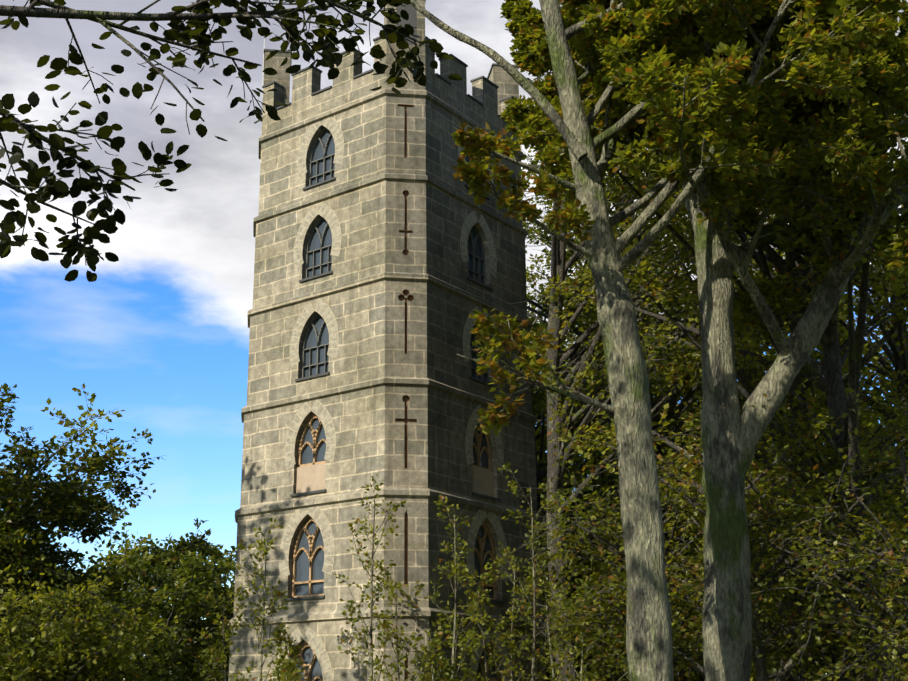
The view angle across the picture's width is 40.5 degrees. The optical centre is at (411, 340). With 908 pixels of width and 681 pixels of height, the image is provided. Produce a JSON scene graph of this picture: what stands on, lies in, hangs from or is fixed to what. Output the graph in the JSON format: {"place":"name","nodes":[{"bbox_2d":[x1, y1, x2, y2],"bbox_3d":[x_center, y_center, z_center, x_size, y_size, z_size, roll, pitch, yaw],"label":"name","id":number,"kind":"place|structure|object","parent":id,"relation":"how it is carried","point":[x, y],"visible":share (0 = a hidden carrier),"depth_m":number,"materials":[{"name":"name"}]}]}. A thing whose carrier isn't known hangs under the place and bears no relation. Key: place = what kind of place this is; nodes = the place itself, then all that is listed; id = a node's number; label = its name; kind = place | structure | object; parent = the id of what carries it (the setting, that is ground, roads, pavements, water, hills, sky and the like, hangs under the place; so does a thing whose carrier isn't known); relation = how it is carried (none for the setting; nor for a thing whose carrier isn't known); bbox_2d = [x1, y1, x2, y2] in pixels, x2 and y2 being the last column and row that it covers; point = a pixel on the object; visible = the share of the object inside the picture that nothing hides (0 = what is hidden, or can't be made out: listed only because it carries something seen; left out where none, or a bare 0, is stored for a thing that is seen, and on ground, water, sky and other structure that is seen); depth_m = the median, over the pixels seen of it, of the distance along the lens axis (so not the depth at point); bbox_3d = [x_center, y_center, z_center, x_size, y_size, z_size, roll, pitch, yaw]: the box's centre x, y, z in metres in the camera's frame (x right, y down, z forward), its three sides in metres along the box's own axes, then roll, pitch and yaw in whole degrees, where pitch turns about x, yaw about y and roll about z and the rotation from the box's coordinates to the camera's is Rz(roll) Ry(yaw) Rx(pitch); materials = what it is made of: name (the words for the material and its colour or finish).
{"place":"outdoors","nodes":[
{"label":"outdoors","id":0,"kind":"place"},
{"bbox_2d":[0,0,907,673],"label":"sky","id":1,"kind":"structure","parent":0,"point":[160,336],"materials":[{"name":"blue"}]},
{"label":"ground","id":2,"kind":"structure","parent":0,"visible":0},
{"bbox_2d":[0,383,126,596],"bbox_3d":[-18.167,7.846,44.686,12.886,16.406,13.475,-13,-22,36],"label":"tree","id":3,"kind":"object","parent":2,"relation":"on","point":[56,508],"visible":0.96,"depth_m":46.08,"materials":[{"name":"green plant"}]},
{"bbox_2d":[0,384,165,660],"bbox_3d":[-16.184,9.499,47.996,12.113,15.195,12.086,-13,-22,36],"label":"tree","id":4,"kind":"object","parent":2,"relation":"on","point":[48,551],"visible":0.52,"depth_m":48.52,"materials":[{"name":"green plant"}]},
{"bbox_2d":[9,523,181,680],"bbox_3d":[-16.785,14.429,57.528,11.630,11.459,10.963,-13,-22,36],"label":"tree","id":5,"kind":"object","parent":2,"relation":"on","point":[123,582],"visible":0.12,"depth_m":57.91,"materials":[{"name":"green plant"}]},
{"bbox_2d":[0,554,197,680],"bbox_3d":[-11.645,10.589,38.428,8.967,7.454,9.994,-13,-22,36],"label":"tree","id":6,"kind":"object","parent":2,"relation":"on","point":[79,645],"visible":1,"depth_m":37.82,"materials":[{"name":"green plant"}]},
{"bbox_2d":[81,522,234,680],"bbox_3d":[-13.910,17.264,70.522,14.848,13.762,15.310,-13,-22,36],"label":"tree","id":7,"kind":"object","parent":2,"relation":"on","point":[187,581],"visible":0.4,"depth_m":69.59,"materials":[{"name":"green plant"}]},
{"bbox_2d":[120,518,235,680],"bbox_3d":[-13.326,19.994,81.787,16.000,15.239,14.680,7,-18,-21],"label":"tree","id":8,"kind":"object","parent":2,"relation":"on","point":[213,550],"visible":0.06,"depth_m":79.32,"materials":[{"name":"green plant"}]},
{"bbox_2d":[162,549,235,678],"bbox_3d":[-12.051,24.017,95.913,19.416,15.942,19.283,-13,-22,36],"label":"tree","id":9,"kind":"object","parent":2,"relation":"on","point":[227,559],"depth_m":95.56,"materials":[{"name":"green plant"}]},
{"bbox_2d":[193,578,251,680],"bbox_3d":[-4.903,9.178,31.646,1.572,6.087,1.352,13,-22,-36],"label":"sapling","id":10,"kind":"object","parent":2,"relation":"on","point":[211,648],"visible":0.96,"depth_m":32.07,"materials":[{"name":"green plant"}]},
{"bbox_2d":[217,517,289,680],"bbox_3d":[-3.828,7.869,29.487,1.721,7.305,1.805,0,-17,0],"label":"sapling","id":11,"kind":"object","parent":2,"relation":"on","point":[260,548],"visible":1,"depth_m":29.98,"materials":[{"name":"green plant"}]},
{"bbox_2d":[268,647,300,680],"bbox_3d":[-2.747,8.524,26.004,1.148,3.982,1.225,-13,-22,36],"label":"sapling","id":12,"kind":"object","parent":2,"relation":"on","point":[284,676],"visible":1,"depth_m":26.47,"materials":[{"name":"green plant"}]},
{"bbox_2d":[272,627,311,680],"bbox_3d":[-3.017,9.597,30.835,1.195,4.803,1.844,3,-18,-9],"label":"sapling","id":13,"kind":"object","parent":2,"relation":"on","point":[280,639],"visible":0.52,"depth_m":31.25,"materials":[{"name":"green plant"}]},
{"bbox_2d":[334,473,416,680],"bbox_3d":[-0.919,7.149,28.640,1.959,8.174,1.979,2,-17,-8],"label":"sapling","id":14,"kind":"object","parent":2,"relation":"on","point":[352,609],"visible":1,"depth_m":29.08,"materials":[{"name":"green plant"}]},
{"bbox_2d":[228,66,546,680],"bbox_3d":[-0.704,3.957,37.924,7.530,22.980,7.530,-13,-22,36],"label":"tower shell","id":15,"kind":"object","parent":2,"relation":"on","point":[399,394],"visible":0.67,"depth_m":35.69},
{"bbox_2d":[262,0,519,125],"bbox_3d":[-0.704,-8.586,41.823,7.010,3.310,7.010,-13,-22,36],"label":"battlement","id":16,"kind":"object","parent":15,"relation":"on","point":[495,89],"depth_m":39.39,"materials":[{"name":"grey stone"}]},
{"bbox_2d":[272,117,513,680],"bbox_3d":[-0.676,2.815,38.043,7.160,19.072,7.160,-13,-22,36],"label":"tower windows","id":17,"kind":"structure","parent":15,"relation":"attached to","point":[312,563],"depth_m":35.71,"materials":[{"name":"beige stone"}]},
{"bbox_2d":[372,559,437,680],"bbox_3d":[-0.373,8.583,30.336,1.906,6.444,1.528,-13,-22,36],"label":"sapling","id":18,"kind":"object","parent":2,"relation":"on","point":[391,633],"visible":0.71,"depth_m":30.82,"materials":[{"name":"green plant"}]},
{"bbox_2d":[409,617,457,680],"bbox_3d":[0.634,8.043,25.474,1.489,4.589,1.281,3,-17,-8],"label":"sapling","id":19,"kind":"object","parent":2,"relation":"on","point":[439,642],"visible":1,"depth_m":25.97,"materials":[{"name":"green plant"}]},
{"bbox_2d":[410,494,493,680],"bbox_3d":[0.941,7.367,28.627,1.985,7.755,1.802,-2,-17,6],"label":"sapling","id":20,"kind":"object","parent":2,"relation":"on","point":[455,564],"visible":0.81,"depth_m":29.12,"materials":[{"name":"green plant"}]},
{"bbox_2d":[449,562,520,680],"bbox_3d":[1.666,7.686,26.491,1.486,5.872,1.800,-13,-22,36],"label":"sapling","id":21,"kind":"object","parent":2,"relation":"on","point":[483,615],"visible":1,"depth_m":26.86,"materials":[{"name":"green plant"}]},
{"bbox_2d":[486,541,549,680],"bbox_3d":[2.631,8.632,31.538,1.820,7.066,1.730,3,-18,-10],"label":"sapling","id":22,"kind":"object","parent":2,"relation":"on","point":[498,561],"visible":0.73,"depth_m":31.95,"materials":[{"name":"green plant"}]},
{"bbox_2d":[492,462,584,680],"bbox_3d":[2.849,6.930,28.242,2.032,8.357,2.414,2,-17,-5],"label":"sapling","id":23,"kind":"object","parent":2,"relation":"on","point":[533,587],"visible":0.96,"depth_m":28.78,"materials":[{"name":"green plant"}]},
{"bbox_2d":[508,547,586,680],"bbox_3d":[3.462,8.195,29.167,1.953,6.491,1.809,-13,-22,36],"label":"sapling","id":24,"kind":"object","parent":2,"relation":"on","point":[554,581],"visible":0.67,"depth_m":29.65,"materials":[{"name":"green plant"}]},
{"bbox_2d":[553,598,620,680],"bbox_3d":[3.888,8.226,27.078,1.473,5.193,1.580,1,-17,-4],"label":"sapling","id":25,"kind":"object","parent":2,"relation":"on","point":[593,677],"visible":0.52,"depth_m":27.52,"materials":[{"name":"green plant"}]},
{"bbox_2d":[527,295,678,539],"bbox_3d":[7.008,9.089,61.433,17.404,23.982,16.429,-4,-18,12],"label":"tree","id":26,"kind":"object","parent":2,"relation":"on","point":[536,326],"depth_m":60.24,"materials":[{"name":"green plant"}]},
{"bbox_2d":[530,257,676,546],"bbox_3d":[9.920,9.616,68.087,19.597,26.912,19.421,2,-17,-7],"label":"tree","id":27,"kind":"object","parent":2,"relation":"on","point":[562,346],"depth_m":67.19,"materials":[{"name":"green plant"}]},
{"bbox_2d":[526,254,700,676],"bbox_3d":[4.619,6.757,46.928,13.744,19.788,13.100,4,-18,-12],"label":"tree","id":28,"kind":"object","parent":2,"relation":"on","point":[542,474],"visible":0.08,"depth_m":46.32,"materials":[{"name":"green plant"}]},
{"bbox_2d":[535,384,695,537],"bbox_3d":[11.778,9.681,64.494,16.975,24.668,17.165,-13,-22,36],"label":"tree","id":29,"kind":"object","parent":2,"relation":"on","point":[598,431],"depth_m":64.60,"materials":[{"name":"green plant"}]},
{"bbox_2d":[537,508,695,680],"bbox_3d":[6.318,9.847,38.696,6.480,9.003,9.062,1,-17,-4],"label":"tree","id":30,"kind":"object","parent":2,"relation":"on","point":[571,587],"visible":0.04,"depth_m":38.56,"materials":[{"name":"green plant"}]},
{"bbox_2d":[537,467,698,680],"bbox_3d":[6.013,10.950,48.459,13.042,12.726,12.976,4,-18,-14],"label":"tree","id":31,"kind":"object","parent":2,"relation":"on","point":[540,491],"visible":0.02,"depth_m":48.35,"materials":[{"name":"green plant"}]},
{"bbox_2d":[541,502,701,680],"bbox_3d":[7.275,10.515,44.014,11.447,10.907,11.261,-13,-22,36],"label":"tree","id":32,"kind":"object","parent":2,"relation":"on","point":[606,554],"depth_m":43.14,"materials":[{"name":"green plant"}]},
{"bbox_2d":[574,486,704,680],"bbox_3d":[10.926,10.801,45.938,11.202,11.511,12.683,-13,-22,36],"label":"tree","id":33,"kind":"object","parent":2,"relation":"on","point":[693,544],"visible":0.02,"depth_m":45.58,"materials":[{"name":"green plant"}]},
{"bbox_2d":[410,0,901,680],"bbox_3d":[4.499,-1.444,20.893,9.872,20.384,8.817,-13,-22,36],"label":"beech tree","id":34,"kind":"object","parent":2,"relation":"on","point":[564,42],"visible":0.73,"depth_m":19.66,"materials":[{"name":"green plant"}]},
{"bbox_2d":[523,171,789,552],"bbox_3d":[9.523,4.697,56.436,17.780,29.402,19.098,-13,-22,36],"label":"tree","id":35,"kind":"object","parent":2,"relation":"on","point":[530,229],"depth_m":56.59,"materials":[{"name":"green plant"}]},
{"bbox_2d":[511,6,811,680],"bbox_3d":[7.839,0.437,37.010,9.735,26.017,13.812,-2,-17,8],"label":"tree","id":36,"kind":"object","parent":2,"relation":"on","point":[576,364],"visible":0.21,"depth_m":35.82,"materials":[{"name":"green plant"}]},
{"bbox_2d":[521,447,841,680],"bbox_3d":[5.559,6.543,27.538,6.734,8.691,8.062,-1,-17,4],"label":"tree","id":37,"kind":"object","parent":2,"relation":"on","point":[602,599],"visible":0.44,"depth_m":26.85,"materials":[{"name":"green plant"}]},
{"bbox_2d":[525,2,873,680],"bbox_3d":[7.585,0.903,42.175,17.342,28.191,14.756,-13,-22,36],"label":"tree","id":38,"kind":"object","parent":2,"relation":"on","point":[672,402],"visible":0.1,"depth_m":41.27,"materials":[{"name":"green plant"}]},
{"bbox_2d":[527,226,871,545],"bbox_3d":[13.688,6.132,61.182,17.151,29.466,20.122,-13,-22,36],"label":"tree","id":39,"kind":"object","parent":2,"relation":"on","point":[535,307],"depth_m":58.58,"materials":[{"name":"green plant"}]},
{"bbox_2d":[492,390,907,680],"bbox_3d":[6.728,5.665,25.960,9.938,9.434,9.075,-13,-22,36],"label":"tree","id":40,"kind":"object","parent":2,"relation":"on","point":[760,654],"visible":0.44,"depth_m":25.22,"materials":[{"name":"green plant"}]},
{"bbox_2d":[499,0,907,680],"bbox_3d":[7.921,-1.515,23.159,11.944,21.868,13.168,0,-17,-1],"label":"beech tree","id":41,"kind":"object","parent":2,"relation":"on","point":[647,32],"visible":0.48,"depth_m":21.58,"materials":[{"name":"green plant"}]},
{"bbox_2d":[508,0,907,680],"bbox_3d":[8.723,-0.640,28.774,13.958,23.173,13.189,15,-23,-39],"label":"tree","id":42,"kind":"object","parent":2,"relation":"on","point":[828,382],"visible":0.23,"depth_m":26.18,"materials":[{"name":"green plant"}]},
{"bbox_2d":[512,1,907,680],"bbox_3d":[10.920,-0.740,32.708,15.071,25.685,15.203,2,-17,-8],"label":"tree","id":43,"kind":"object","parent":2,"relation":"on","point":[744,375],"visible":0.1,"depth_m":30.52,"materials":[{"name":"green plant"}]},
{"bbox_2d":[520,135,907,539],"bbox_3d":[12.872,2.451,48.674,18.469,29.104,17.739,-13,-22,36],"label":"tree","id":44,"kind":"object","parent":2,"relation":"on","point":[541,260],"visible":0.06,"depth_m":47.63,"materials":[{"name":"green plant"}]},
{"bbox_2d":[599,18,907,598],"bbox_3d":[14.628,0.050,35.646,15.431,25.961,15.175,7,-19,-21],"label":"tree","id":45,"kind":"object","parent":2,"relation":"on","point":[896,359],"visible":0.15,"depth_m":35.38,"materials":[{"name":"green plant"}]},
{"bbox_2d":[623,499,907,680],"bbox_3d":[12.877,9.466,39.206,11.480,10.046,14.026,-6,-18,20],"label":"tree","id":46,"kind":"object","parent":2,"relation":"on","point":[822,596],"depth_m":37.22,"materials":[{"name":"green plant"}]},
{"bbox_2d":[669,291,899,549],"bbox_3d":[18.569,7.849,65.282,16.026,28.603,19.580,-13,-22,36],"label":"tree","id":47,"kind":"object","parent":2,"relation":"on","point":[874,344],"depth_m":66.69,"materials":[{"name":"green plant"}]},
{"bbox_2d":[670,361,907,680],"bbox_3d":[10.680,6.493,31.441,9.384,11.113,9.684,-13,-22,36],"label":"tree","id":48,"kind":"object","parent":2,"relation":"on","point":[870,437],"visible":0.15,"depth_m":30.07,"materials":[{"name":"green plant"}]},
{"bbox_2d":[678,396,907,680],"bbox_3d":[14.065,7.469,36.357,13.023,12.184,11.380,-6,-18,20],"label":"tree","id":49,"kind":"object","parent":2,"relation":"on","point":[832,647],"depth_m":36.06,"materials":[{"name":"green plant"}]},
{"bbox_2d":[703,373,907,680],"bbox_3d":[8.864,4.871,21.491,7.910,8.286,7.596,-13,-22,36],"label":"bush","id":50,"kind":"object","parent":2,"relation":"on","point":[896,665],"visible":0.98,"depth_m":21.19,"materials":[{"name":"green plant"}]},
{"bbox_2d":[757,295,904,574],"bbox_3d":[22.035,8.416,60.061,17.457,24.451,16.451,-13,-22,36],"label":"tree","id":51,"kind":"object","parent":2,"relation":"on","point":[887,455],"depth_m":58.53,"materials":[{"name":"green plant"}]},
{"bbox_2d":[758,286,906,502],"bbox_3d":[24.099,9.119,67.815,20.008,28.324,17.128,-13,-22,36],"label":"tree","id":52,"kind":"object","parent":2,"relation":"on","point":[862,411],"depth_m":66.04,"materials":[{"name":"green plant"}]},
{"bbox_2d":[772,304,907,512],"bbox_3d":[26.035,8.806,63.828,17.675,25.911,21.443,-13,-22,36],"label":"tree","id":53,"kind":"object","parent":2,"relation":"on","point":[886,396],"visible":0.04,"depth_m":63.42,"materials":[{"name":"green plant"}]},
{"bbox_3d":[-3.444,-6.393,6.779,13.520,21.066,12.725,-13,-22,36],"label":"tree","id":54,"kind":"object","parent":2,"relation":"on","visible":0},
{"bbox_2d":[0,0,462,281],"bbox_3d":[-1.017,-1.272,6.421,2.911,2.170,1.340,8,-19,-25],"label":"overhanging branch","id":55,"kind":"object","parent":54,"relation":"attached to","point":[203,13],"visible":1,"depth_m":6.40,"materials":[{"name":"green plant"}]}
]}

